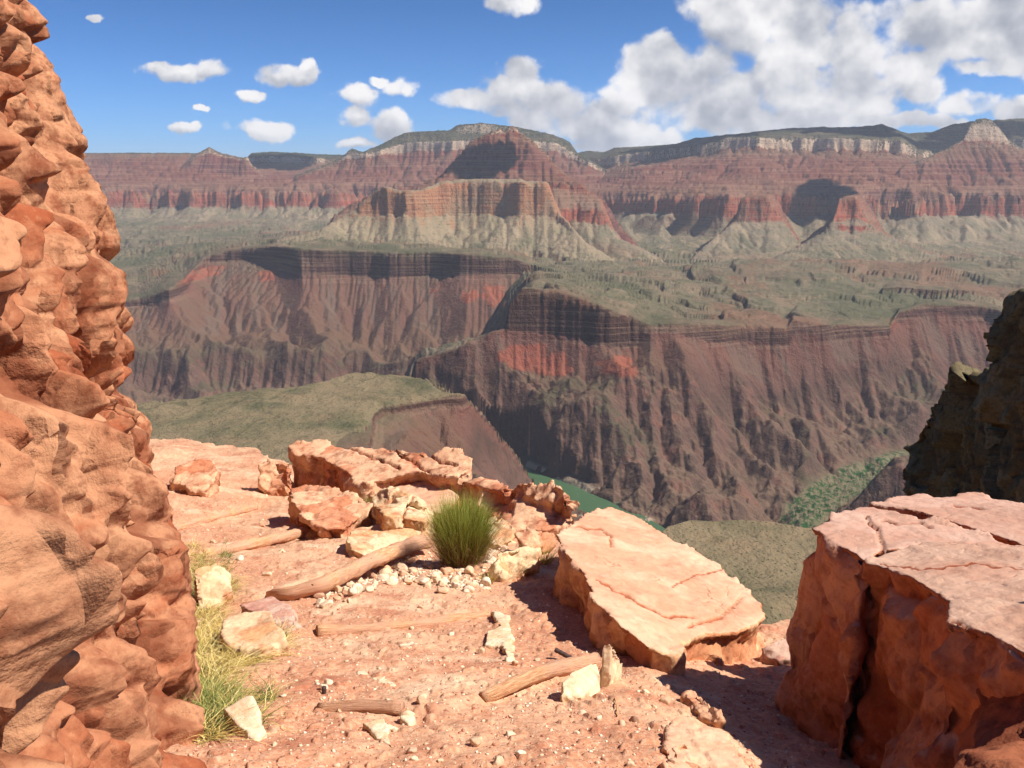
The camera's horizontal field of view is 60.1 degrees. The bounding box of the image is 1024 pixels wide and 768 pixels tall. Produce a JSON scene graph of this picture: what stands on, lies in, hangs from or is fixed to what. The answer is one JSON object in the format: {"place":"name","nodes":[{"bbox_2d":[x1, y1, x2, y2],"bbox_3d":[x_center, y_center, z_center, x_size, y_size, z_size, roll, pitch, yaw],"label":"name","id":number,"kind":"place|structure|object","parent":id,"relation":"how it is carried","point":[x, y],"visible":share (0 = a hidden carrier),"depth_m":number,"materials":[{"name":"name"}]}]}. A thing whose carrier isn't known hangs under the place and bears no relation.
{"place":"outdoors","nodes":[
{"label":"outdoors","id":0,"kind":"place"},
{"bbox_2d":[0,0,206,767],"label":"cliff wall","id":1,"kind":"structure","parent":0,"point":[100,667],"depth_m":1.58,"materials":[{"name":"stone"}]},
{"bbox_2d":[181,147,266,177],"bbox_3d":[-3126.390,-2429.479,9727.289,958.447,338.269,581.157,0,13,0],"label":"knob","id":2,"kind":"object","parent":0,"point":[211,158],"visible":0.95,"depth_m":9547.78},
{"bbox_2d":[275,179,614,261],"bbox_3d":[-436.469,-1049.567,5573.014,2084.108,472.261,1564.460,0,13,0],"label":"butte","id":3,"kind":"object","parent":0,"point":[523,216],"visible":1,"depth_m":5440.39,"materials":[{"name":"stone"}]},
{"bbox_2d":[293,123,607,193],"bbox_3d":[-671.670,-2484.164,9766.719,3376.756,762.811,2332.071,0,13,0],"label":"layered peak","id":4,"kind":"structure","parent":0,"point":[404,160],"depth_m":9386.53,"materials":[{"name":"stone"}]},
{"bbox_2d":[136,372,817,623],"bbox_3d":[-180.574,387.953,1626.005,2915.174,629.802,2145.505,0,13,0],"label":"plateau","id":5,"kind":"structure","parent":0,"point":[762,561],"depth_m":1709.53,"materials":[{"name":"plant"}]},
{"bbox_2d":[327,126,638,246],"bbox_3d":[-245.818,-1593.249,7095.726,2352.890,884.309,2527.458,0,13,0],"label":"pyramid peak","id":6,"kind":"structure","parent":0,"point":[510,152],"depth_m":6403.47,"materials":[{"name":"stone"}]},
{"bbox_2d":[149,438,859,767],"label":"path","id":7,"kind":"structure","parent":0,"point":[237,467],"depth_m":3.93,"materials":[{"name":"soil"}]},
{"bbox_2d":[169,458,220,496],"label":"rock","id":8,"kind":"object","parent":7,"relation":"on","point":[198,477],"visible":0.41,"depth_m":10.64,"materials":[{"name":"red stone"}]},
{"bbox_2d":[194,564,233,610],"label":"rock","id":9,"kind":"object","parent":7,"relation":"on","point":[213,581],"visible":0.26,"depth_m":5.54,"materials":[{"name":"beige stone"}]},
{"bbox_2d":[173,504,257,530],"bbox_3d":[-3.188,1.433,9.485,0.114,0.631,2.050,2,13,7],"label":"log","id":10,"kind":"object","parent":7,"relation":"on","point":[214,517],"visible":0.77,"depth_m":9.47,"materials":[{"name":"brown wood"}]},
{"bbox_2d":[236,555,243,560],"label":"stone","id":11,"kind":"object","parent":7,"relation":"on","point":[240,558],"visible":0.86,"depth_m":6.95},
{"bbox_2d":[223,696,266,740],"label":"rock","id":12,"kind":"object","parent":7,"relation":"on","point":[251,720],"visible":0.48,"depth_m":2.96,"materials":[{"name":"stone"}]},
{"bbox_2d":[181,535,316,749],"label":"green grass","id":13,"kind":"structure","parent":7,"relation":"on","point":[210,699],"depth_m":3.33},
{"bbox_2d":[183,531,321,748],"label":"dry grass","id":14,"kind":"structure","parent":7,"relation":"on","point":[232,662],"depth_m":4.00,"materials":[{"name":"plant"}]},
{"bbox_2d":[219,611,289,658],"bbox_3d":[-1.268,1.387,4.329,0.341,0.475,0.612,-7,15,-27],"label":"rock","id":15,"kind":"object","parent":7,"relation":"on","point":[260,624],"visible":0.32,"depth_m":4.21,"materials":[{"name":"beige stone"}]},
{"bbox_2d":[203,526,309,554],"bbox_3d":[-2.264,1.429,7.979,0.128,0.447,1.452,5,14,20],"label":"log","id":16,"kind":"object","parent":7,"relation":"on","point":[272,538],"visible":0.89,"depth_m":7.90,"materials":[{"name":"brown wood"}]},
{"bbox_2d":[262,571,271,575],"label":"stone","id":17,"kind":"object","parent":7,"relation":"on","point":[269,573],"visible":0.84,"depth_m":6.45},
{"bbox_2d":[240,596,302,634],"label":"rock","id":18,"kind":"object","parent":7,"relation":"on","point":[275,607],"visible":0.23,"depth_m":4.99,"materials":[{"name":"stone"}]},
{"bbox_2d":[269,727,277,734],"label":"stone","id":19,"kind":"object","parent":7,"relation":"on","point":[272,730],"visible":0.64,"depth_m":2.98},
{"bbox_2d":[258,459,294,495],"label":"rock","id":20,"kind":"object","parent":7,"relation":"on","point":[274,479],"visible":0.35,"depth_m":11.04,"materials":[{"name":"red stone"}]},
{"bbox_2d":[313,593,324,597],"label":"stone","id":21,"kind":"object","parent":7,"relation":"on","point":[318,595],"visible":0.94,"depth_m":5.71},
{"bbox_2d":[316,598,324,603],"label":"stone","id":22,"kind":"object","parent":7,"relation":"on","point":[319,600],"visible":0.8,"depth_m":5.55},
{"bbox_2d":[322,686,325,693],"bbox_3d":[-0.738,1.215,3.478,0.020,0.056,0.022,0,13,0],"label":"iron stake","id":23,"kind":"object","parent":7,"relation":"on","point":[323,689],"visible":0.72,"depth_m":3.47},
{"bbox_2d":[320,599,332,607],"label":"stone","id":24,"kind":"object","parent":7,"relation":"on","point":[328,603],"visible":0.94,"depth_m":5.42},
{"bbox_2d":[324,679,332,684],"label":"stone","id":25,"kind":"object","parent":7,"relation":"on","point":[328,681],"visible":0.79,"depth_m":3.65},
{"bbox_2d":[287,484,373,538],"bbox_3d":[-1.880,1.705,9.109,0.784,1.198,1.836,-7,15,-29],"label":"outcrop","id":26,"kind":"object","parent":7,"relation":"on","point":[322,512],"visible":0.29,"depth_m":8.74,"materials":[{"name":"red stone"}]},
{"bbox_2d":[333,595,340,600],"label":"stone","id":27,"kind":"object","parent":7,"relation":"on","point":[336,597],"visible":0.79,"depth_m":5.62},
{"bbox_2d":[333,585,341,592],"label":"stone","id":28,"kind":"object","parent":7,"relation":"on","point":[337,589],"visible":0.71,"depth_m":5.87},
{"bbox_2d":[341,587,348,593],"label":"stone","id":29,"kind":"object","parent":7,"relation":"on","point":[344,590],"visible":0.66,"depth_m":5.78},
{"bbox_2d":[266,533,432,600],"bbox_3d":[-1.030,1.341,6.562,0.476,0.534,1.920,7,15,27],"label":"log","id":30,"kind":"object","parent":7,"relation":"on","point":[344,574],"visible":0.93,"depth_m":6.17,"materials":[{"name":"brown wood"}]},
{"bbox_2d":[347,588,356,594],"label":"stone","id":31,"kind":"object","parent":7,"relation":"on","point":[351,591],"visible":1,"depth_m":5.69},
{"bbox_2d":[352,583,362,591],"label":"stone","id":32,"kind":"object","parent":7,"relation":"on","point":[358,587],"visible":0.53,"depth_m":5.80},
{"bbox_2d":[316,699,404,714],"bbox_3d":[-0.565,1.206,3.293,0.340,0.114,0.062,3,14,14],"label":"log","id":33,"kind":"object","parent":7,"relation":"on","point":[394,707],"visible":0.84,"depth_m":3.27,"materials":[{"name":"brown wood"}]},
{"bbox_2d":[356,670,367,674],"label":"flat stone","id":34,"kind":"object","parent":7,"relation":"on","point":[363,672],"visible":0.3,"depth_m":3.84,"materials":[{"name":"stone"}]},
{"bbox_2d":[365,585,373,591],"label":"stone","id":35,"kind":"object","parent":7,"relation":"on","point":[369,588],"visible":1,"depth_m":5.79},
{"bbox_2d":[363,719,391,746],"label":"flat stone","id":36,"kind":"object","parent":7,"relation":"on","point":[378,730],"visible":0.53,"depth_m":3.01,"materials":[{"name":"stone"}]},
{"bbox_2d":[288,439,471,501],"bbox_3d":[-1.756,1.479,10.565,3.083,1.660,1.018,9,16,34],"label":"outcrop","id":37,"kind":"object","parent":7,"relation":"on","point":[361,471],"visible":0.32,"depth_m":10.25,"materials":[{"name":"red stone"}]},
{"bbox_2d":[345,524,420,557],"bbox_3d":[-1.210,1.517,7.700,0.620,0.509,0.855,10,17,37],"label":"boulder","id":38,"kind":"object","parent":7,"relation":"on","point":[361,542],"visible":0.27,"depth_m":7.62,"materials":[{"name":"beige stone"}]},
{"bbox_2d":[377,573,388,580],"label":"stone","id":39,"kind":"object","parent":7,"relation":"on","point":[383,576],"visible":0.62,"depth_m":6.39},
{"bbox_2d":[372,676,395,685],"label":"flat stone","id":40,"kind":"object","parent":7,"relation":"on","point":[383,680],"visible":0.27,"depth_m":3.69,"materials":[{"name":"stone"}]},
{"bbox_2d":[379,568,390,574],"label":"stone","id":41,"kind":"object","parent":7,"relation":"on","point":[385,570],"visible":0.65,"depth_m":6.80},
{"bbox_2d":[385,576,397,584],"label":"stone","id":42,"kind":"object","parent":7,"relation":"on","point":[392,580],"visible":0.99,"depth_m":6.08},
{"bbox_2d":[371,486,433,533],"bbox_3d":[-1.058,1.473,8.470,0.727,0.947,1.302,0,13,0],"label":"boulder","id":43,"kind":"object","parent":7,"relation":"on","point":[395,508],"visible":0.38,"depth_m":8.29,"materials":[{"name":"beige stone"}]},
{"bbox_2d":[315,610,489,636],"bbox_3d":[-0.585,1.378,5.074,1.122,0.314,0.133,-10,16,-35],"label":"log","id":44,"kind":"object","parent":7,"relation":"on","point":[327,629],"visible":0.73,"depth_m":4.95,"materials":[{"name":"brown wood"}]},
{"bbox_2d":[397,563,407,570],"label":"stone","id":45,"kind":"object","parent":7,"relation":"on","point":[401,566],"visible":0.7,"depth_m":6.87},
{"bbox_2d":[399,570,406,575],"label":"stone","id":46,"kind":"object","parent":7,"relation":"on","point":[402,572],"visible":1,"depth_m":6.55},
{"bbox_2d":[399,715,415,725],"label":"flat stone","id":47,"kind":"object","parent":7,"relation":"on","point":[407,720],"visible":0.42,"depth_m":3.13,"materials":[{"name":"stone"}]},
{"bbox_2d":[400,710,414,715],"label":"stone","id":48,"kind":"object","parent":7,"relation":"on","point":[408,712],"visible":0.52,"depth_m":3.16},
{"bbox_2d":[399,642,416,648],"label":"flat stone","id":49,"kind":"object","parent":7,"relation":"on","point":[407,645],"visible":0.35,"depth_m":4.41,"materials":[{"name":"stone"}]},
{"bbox_2d":[403,577,412,583],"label":"stone","id":50,"kind":"object","parent":7,"relation":"on","point":[406,580],"visible":1,"depth_m":6.15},
{"bbox_2d":[406,747,416,753],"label":"stone","id":51,"kind":"object","parent":7,"relation":"on","point":[410,750],"visible":0.96,"depth_m":2.77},
{"bbox_2d":[408,567,417,573],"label":"stone","id":52,"kind":"object","parent":7,"relation":"on","point":[412,570],"visible":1,"depth_m":6.62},
{"bbox_2d":[410,755,418,760],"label":"stone","id":53,"kind":"object","parent":7,"relation":"on","point":[414,757],"visible":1,"depth_m":2.71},
{"bbox_2d":[369,481,460,522],"bbox_3d":[-1.210,1.616,9.985,0.825,1.270,2.706,-8,16,-31],"label":"outcrop","id":54,"kind":"object","parent":7,"relation":"on","point":[426,490],"visible":0.08,"depth_m":9.63,"materials":[{"name":"stone"}]},
{"bbox_2d":[416,693,427,704],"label":"stone","id":55,"kind":"object","parent":7,"relation":"on","point":[422,697],"visible":0.93,"depth_m":3.30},
{"bbox_2d":[419,578,427,583],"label":"stone","id":56,"kind":"object","parent":7,"relation":"on","point":[422,580],"visible":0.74,"depth_m":6.20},
{"bbox_2d":[423,581,430,587],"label":"stone","id":57,"kind":"object","parent":7,"relation":"on","point":[427,584],"visible":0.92,"depth_m":6.03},
{"bbox_2d":[430,571,440,579],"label":"stone","id":58,"kind":"object","parent":7,"relation":"on","point":[435,574],"visible":0.73,"depth_m":6.41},
{"bbox_2d":[433,578,441,582],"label":"stone","id":59,"kind":"object","parent":7,"relation":"on","point":[435,580],"visible":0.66,"depth_m":6.21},
{"bbox_2d":[438,580,445,586],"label":"stone","id":60,"kind":"object","parent":7,"relation":"on","point":[441,583],"visible":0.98,"depth_m":6.12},
{"bbox_2d":[437,587,448,593],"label":"stone","id":61,"kind":"object","parent":7,"relation":"on","point":[444,590],"visible":1,"depth_m":5.83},
{"bbox_2d":[441,577,448,583],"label":"stone","id":62,"kind":"object","parent":7,"relation":"on","point":[444,579],"visible":0.43,"depth_m":6.21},
{"bbox_2d":[443,567,448,574],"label":"stone","id":63,"kind":"object","parent":7,"relation":"on","point":[446,572],"visible":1,"depth_m":6.58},
{"bbox_2d":[449,575,458,583],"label":"stone","id":64,"kind":"object","parent":7,"relation":"on","point":[455,578],"visible":0.73,"depth_m":6.19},
{"bbox_2d":[451,582,460,588],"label":"stone","id":65,"kind":"object","parent":7,"relation":"on","point":[455,585],"visible":0.98,"depth_m":6.01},
{"bbox_2d":[398,484,519,568],"bbox_3d":[-0.415,1.100,6.973,0.970,0.697,0.734,0,13,0],"label":"bush","id":66,"kind":"object","parent":7,"relation":"on","point":[465,539],"visible":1,"depth_m":6.92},
{"bbox_2d":[464,566,473,573],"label":"stone","id":67,"kind":"object","parent":7,"relation":"on","point":[469,570],"visible":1,"depth_m":6.63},
{"bbox_2d":[463,585,474,592],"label":"stone","id":68,"kind":"object","parent":7,"relation":"on","point":[470,588],"visible":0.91,"depth_m":5.92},
{"bbox_2d":[465,582,476,586],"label":"stone","id":69,"kind":"object","parent":7,"relation":"on","point":[471,584],"visible":0.73,"depth_m":6.03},
{"bbox_2d":[469,737,481,746],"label":"stone","id":70,"kind":"object","parent":7,"relation":"on","point":[475,741],"visible":1,"depth_m":2.85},
{"bbox_2d":[477,647,484,653],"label":"stone","id":71,"kind":"object","parent":7,"relation":"on","point":[481,650],"visible":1,"depth_m":4.38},
{"bbox_2d":[479,577,490,586],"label":"stone","id":72,"kind":"object","parent":7,"relation":"on","point":[484,581],"visible":0.87,"depth_m":6.22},
{"bbox_2d":[473,569,501,583],"bbox_3d":[-0.170,1.377,6.333,0.227,0.116,0.229,0,13,0],"label":"grass tuft","id":73,"kind":"object","parent":7,"relation":"on","point":[493,576],"visible":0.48,"depth_m":6.34,"materials":[{"name":"plant"}]},
{"bbox_2d":[492,755,503,764],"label":"stone","id":74,"kind":"object","parent":7,"relation":"on","point":[498,760],"visible":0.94,"depth_m":2.67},
{"bbox_2d":[484,517,516,548],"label":"boulder","id":75,"kind":"object","parent":7,"relation":"on","point":[509,536],"visible":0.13,"depth_m":7.85,"materials":[{"name":"beige stone"}]},
{"bbox_2d":[484,611,517,661],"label":"rock","id":76,"kind":"object","parent":7,"relation":"on","point":[501,637],"visible":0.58,"depth_m":4.65,"materials":[{"name":"stone"}]},
{"bbox_2d":[506,730,515,736],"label":"stone","id":77,"kind":"object","parent":7,"relation":"on","point":[509,733],"visible":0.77,"depth_m":2.99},
{"bbox_2d":[493,555,534,576],"bbox_3d":[0.012,1.350,6.563,0.380,0.183,0.361,0,13,0],"label":"grass tuft","id":78,"kind":"object","parent":7,"relation":"on","point":[518,568],"visible":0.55,"depth_m":6.52,"materials":[{"name":"plant"}]},
{"bbox_2d":[489,546,541,582],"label":"boulder","id":79,"kind":"object","parent":7,"relation":"on","point":[530,554],"visible":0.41,"depth_m":6.57,"materials":[{"name":"beige stone"}]},
{"bbox_2d":[458,477,579,539],"bbox_3d":[-0.075,1.703,8.895,0.655,1.782,2.180,-7,15,-26],"label":"outcrop","id":80,"kind":"object","parent":7,"relation":"on","point":[550,506],"visible":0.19,"depth_m":8.35,"materials":[{"name":"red stone"}]},
{"bbox_2d":[515,750,525,756],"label":"stone","id":81,"kind":"object","parent":7,"relation":"on","point":[517,752],"visible":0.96,"depth_m":2.72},
{"bbox_2d":[514,527,555,553],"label":"boulder","id":82,"kind":"object","parent":7,"relation":"on","point":[531,538],"visible":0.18,"depth_m":7.44,"materials":[{"name":"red stone"}]},
{"bbox_2d":[522,541,557,564],"bbox_3d":[0.254,1.351,7.046,0.380,0.171,0.429,-5,14,-22],"label":"grass tuft","id":83,"kind":"object","parent":7,"relation":"on","point":[544,559],"visible":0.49,"depth_m":7.07,"materials":[{"name":"plant"}]},
{"bbox_2d":[479,652,601,702],"bbox_3d":[0.139,1.284,3.854,0.087,0.347,0.918,9,16,34],"label":"log","id":84,"kind":"object","parent":7,"relation":"on","point":[548,670],"visible":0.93,"depth_m":3.77,"materials":[{"name":"brown wood"}]},
{"bbox_2d":[554,648,572,657],"bbox_3d":[0.250,1.298,4.250,0.099,0.049,0.024,6,15,23],"label":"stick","id":85,"kind":"object","parent":7,"relation":"on","point":[561,653],"visible":0.82,"depth_m":4.25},
{"bbox_2d":[560,664,599,701],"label":"rock","id":86,"kind":"object","parent":7,"relation":"on","point":[582,683],"visible":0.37,"depth_m":3.56,"materials":[{"name":"stone"}]},
{"bbox_2d":[599,644,622,687],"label":"rock","id":87,"kind":"object","parent":7,"relation":"on","point":[610,672],"visible":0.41,"depth_m":3.72,"materials":[{"name":"stone"}]},
{"bbox_2d":[612,694,617,715],"bbox_3d":[0.393,1.228,3.391,0.021,0.078,0.253,1,13,3],"label":"twig","id":88,"kind":"object","parent":7,"relation":"on","point":[616,705],"visible":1,"depth_m":3.37,"materials":[{"name":"brown"}]},
{"bbox_2d":[618,719,625,725],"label":"stone","id":89,"kind":"object","parent":7,"relation":"on","point":[621,722],"visible":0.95,"depth_m":3.17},
{"bbox_2d":[626,761,633,766],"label":"stone","id":90,"kind":"object","parent":7,"relation":"on","point":[630,763],"visible":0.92,"depth_m":2.68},
{"bbox_2d":[629,716,640,722],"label":"stone","id":91,"kind":"object","parent":7,"relation":"on","point":[634,719],"visible":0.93,"depth_m":3.23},
{"bbox_2d":[642,689,649,694],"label":"stone","id":92,"kind":"object","parent":7,"relation":"on","point":[645,692],"visible":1,"depth_m":3.60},
{"bbox_2d":[553,507,765,675],"bbox_3d":[0.927,1.878,5.937,1.394,2.042,3.272,0,13,0],"label":"rock slab","id":93,"kind":"object","parent":7,"relation":"on","point":[637,590],"visible":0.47,"depth_m":5.22,"materials":[{"name":"stone"}]},
{"bbox_2d":[659,697,669,704],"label":"stone","id":94,"kind":"object","parent":7,"relation":"on","point":[665,700],"visible":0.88,"depth_m":3.55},
{"bbox_2d":[668,758,679,763],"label":"stone","id":95,"kind":"object","parent":7,"relation":"on","point":[673,760],"visible":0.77,"depth_m":2.73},
{"bbox_2d":[673,744,692,757],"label":"rock","id":96,"kind":"object","parent":7,"relation":"on","point":[675,749],"visible":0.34,"depth_m":2.83,"materials":[{"name":"stone"}]},
{"bbox_2d":[680,690,725,728],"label":"rock","id":97,"kind":"object","parent":7,"relation":"on","point":[705,712],"visible":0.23,"depth_m":3.48,"materials":[{"name":"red stone"}]},
{"bbox_2d":[660,716,748,767],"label":"rock slab","id":98,"kind":"object","parent":7,"relation":"on","point":[712,747],"visible":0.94,"depth_m":2.90,"materials":[{"name":"stone"}]},
{"bbox_2d":[760,639,790,665],"bbox_3d":[1.534,1.706,5.078,0.359,0.492,0.241,-4,14,-15],"label":"rock slab","id":99,"kind":"object","parent":7,"relation":"on","point":[777,652],"visible":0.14,"depth_m":5.02,"materials":[{"name":"stone"}]},
{"bbox_2d":[774,507,1008,759],"bbox_3d":[1.570,1.201,3.880,0.954,1.307,0.960,-3,14,-14],"label":"boulder","id":100,"kind":"object","parent":7,"relation":"on","point":[815,697],"visible":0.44,"depth_m":3.61,"materials":[{"name":"stone"}]},
{"bbox_2d":[847,541,1023,767],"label":"boulder","id":101,"kind":"object","parent":7,"relation":"on","point":[945,630],"visible":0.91,"depth_m":2.95,"materials":[{"name":"stone"}]},
{"bbox_2d":[869,492,1023,545],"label":"rock slab","id":102,"kind":"object","parent":7,"relation":"on","point":[1002,521],"visible":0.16,"depth_m":4.18,"materials":[{"name":"stone"}]},
{"bbox_2d":[953,688,1023,767],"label":"boulder","id":103,"kind":"object","parent":7,"relation":"on","point":[991,735],"visible":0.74,"depth_m":2.21,"materials":[{"name":"stone"}]},
{"bbox_2d":[27,0,1023,157],"label":"sky","id":104,"kind":"structure","parent":0,"point":[238,78],"materials":[{"name":"blue"}]},
{"bbox_2d":[83,118,1023,256],"bbox_3d":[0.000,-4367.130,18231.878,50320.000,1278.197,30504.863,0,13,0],"label":"rim","id":105,"kind":"object","parent":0,"point":[687,195],"visible":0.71,"depth_m":7962.82,"materials":[{"name":"stone"}]},
{"bbox_2d":[109,230,1023,402],"bbox_3d":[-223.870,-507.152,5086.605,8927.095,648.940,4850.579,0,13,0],"label":"gorge wall","id":106,"kind":"structure","parent":0,"point":[213,316],"depth_m":4329.54,"materials":[{"name":"stone"}]},
{"bbox_2d":[523,465,664,531],"bbox_3d":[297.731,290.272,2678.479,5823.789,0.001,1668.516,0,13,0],"label":"river","id":107,"kind":"structure","parent":0,"point":[588,501],"depth_m":2525.01,"materials":[{"name":"liquid"}]},
{"bbox_2d":[534,180,663,262],"bbox_3d":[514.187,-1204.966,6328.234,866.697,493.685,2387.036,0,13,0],"label":"cliff shoulder","id":108,"kind":"object","parent":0,"point":[605,238],"visible":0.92,"depth_m":5752.67},
{"bbox_2d":[408,265,1023,526],"bbox_3d":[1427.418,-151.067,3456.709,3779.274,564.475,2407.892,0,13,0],"label":"mesa","id":109,"kind":"structure","parent":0,"point":[658,397],"depth_m":2925.41,"materials":[{"name":"stone"}]},
{"bbox_2d":[664,476,777,527],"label":"rock spur","id":110,"kind":"structure","parent":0,"point":[734,499],"depth_m":2340.73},
{"bbox_2d":[571,467,883,527],"bbox_3d":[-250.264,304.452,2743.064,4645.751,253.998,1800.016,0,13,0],"label":"gorge floor","id":111,"kind":"structure","parent":0,"point":[813,510],"depth_m":2473.11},
{"bbox_2d":[692,193,953,262],"bbox_3d":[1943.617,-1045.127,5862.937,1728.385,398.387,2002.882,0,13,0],"label":"cliff promontory","id":112,"kind":"structure","parent":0,"point":[759,226],"depth_m":5557.22,"materials":[{"name":"stone"}]},
{"bbox_2d":[837,455,909,512],"bbox_3d":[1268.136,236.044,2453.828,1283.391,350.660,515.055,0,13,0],"label":"rock ridge","id":113,"kind":"object","parent":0,"point":[887,481],"visible":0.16,"depth_m":2260.03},
{"bbox_2d":[895,118,1023,187],"bbox_3d":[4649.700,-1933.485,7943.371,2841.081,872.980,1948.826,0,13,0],"label":"capped peak","id":114,"kind":"structure","parent":0,"point":[984,152],"depth_m":7608.75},
{"bbox_2d":[902,288,1023,502],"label":"shaded cliff","id":115,"kind":"structure","parent":0,"point":[971,436],"depth_m":34.39,"materials":[{"name":"stone"}]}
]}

